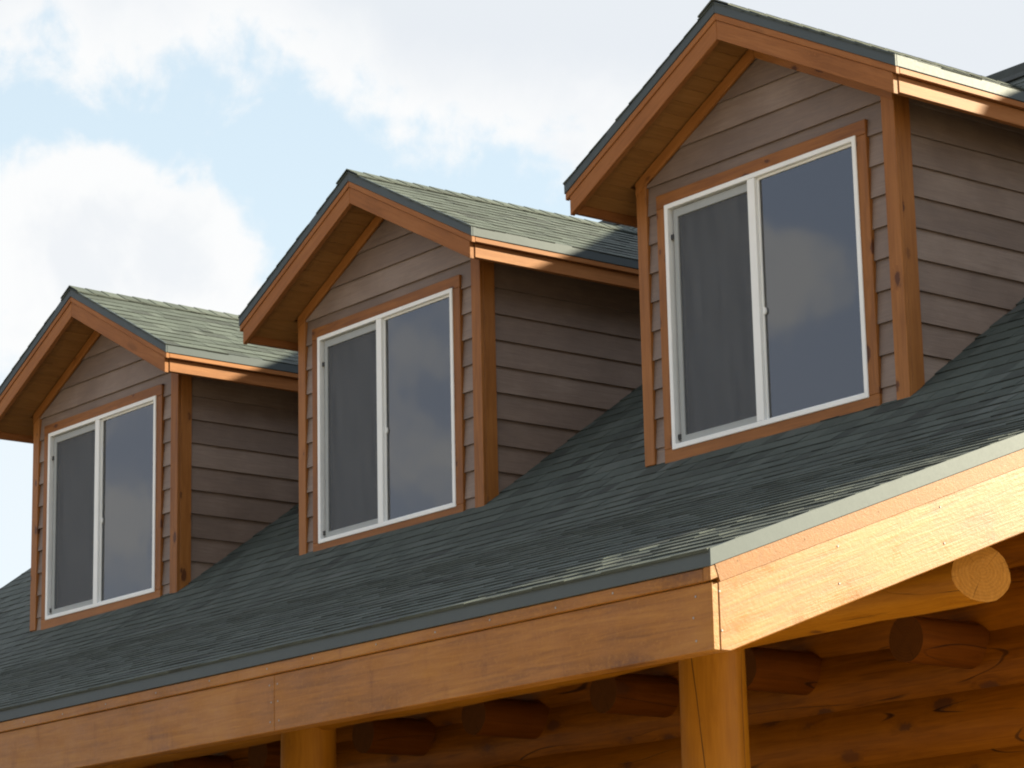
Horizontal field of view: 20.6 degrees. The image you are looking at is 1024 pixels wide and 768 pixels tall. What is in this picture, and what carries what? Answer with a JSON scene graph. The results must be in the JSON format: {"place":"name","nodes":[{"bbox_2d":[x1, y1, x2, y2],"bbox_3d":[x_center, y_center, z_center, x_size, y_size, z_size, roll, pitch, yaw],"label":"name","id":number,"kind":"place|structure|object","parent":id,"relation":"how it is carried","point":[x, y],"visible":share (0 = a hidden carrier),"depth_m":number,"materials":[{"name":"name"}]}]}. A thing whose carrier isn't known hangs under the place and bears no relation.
{"place":"outdoors","nodes":[
{"label":"outdoors","id":0,"kind":"place"},
{"bbox_2d":[0,0,1023,587],"label":"sky","id":1,"kind":"structure","parent":0,"point":[170,151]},
{"bbox_3d":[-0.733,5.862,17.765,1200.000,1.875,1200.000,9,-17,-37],"label":"ground","id":2,"kind":"structure","parent":0,"visible":0},
{"bbox_2d":[0,62,1023,767],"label":"log house","id":3,"kind":"structure","parent":2,"relation":"on","point":[846,590],"depth_m":14.02,"materials":[{"name":"brown wood"}]},
{"bbox_2d":[0,285,298,631],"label":"dormer","id":4,"kind":"object","parent":3,"relation":"attached to","point":[162,438],"visible":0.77,"depth_m":21.67,"materials":[{"name":"paint"}]},
{"bbox_2d":[45,395,156,619],"bbox_3d":[-3.171,0.984,21.880,0.098,1.513,1.619,10,-17,-38],"label":"window","id":5,"kind":"structure","parent":4,"relation":"in","point":[101,479],"depth_m":21.87,"materials":[{"name":"grey glass"}]},
{"bbox_2d":[238,169,641,555],"bbox_3d":[0.444,0.164,20.187,3.946,2.865,2.769,9,-17,-37],"label":"dormer","id":6,"kind":"object","parent":3,"relation":"attached to","point":[459,352],"visible":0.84,"depth_m":19.00,"materials":[{"name":"paint"}]},
{"bbox_2d":[317,288,455,543],"bbox_3d":[-0.838,0.242,19.153,0.096,1.482,1.586,9,-17,-37],"label":"window","id":7,"kind":"structure","parent":6,"relation":"in","point":[386,405],"depth_m":19.14,"materials":[{"name":"grey glass"}]},
{"bbox_2d":[563,0,1023,466],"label":"dormer","id":8,"kind":"object","parent":3,"relation":"attached to","point":[827,224],"visible":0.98,"depth_m":16.00,"materials":[{"name":"paint"}]},
{"bbox_2d":[664,135,868,449],"bbox_3d":[1.465,-0.494,16.159,0.097,1.504,1.609,9,-17,-37],"label":"window","id":9,"kind":"structure","parent":8,"relation":"in","point":[766,308],"depth_m":16.13,"materials":[{"name":"grey glass"}]}
]}

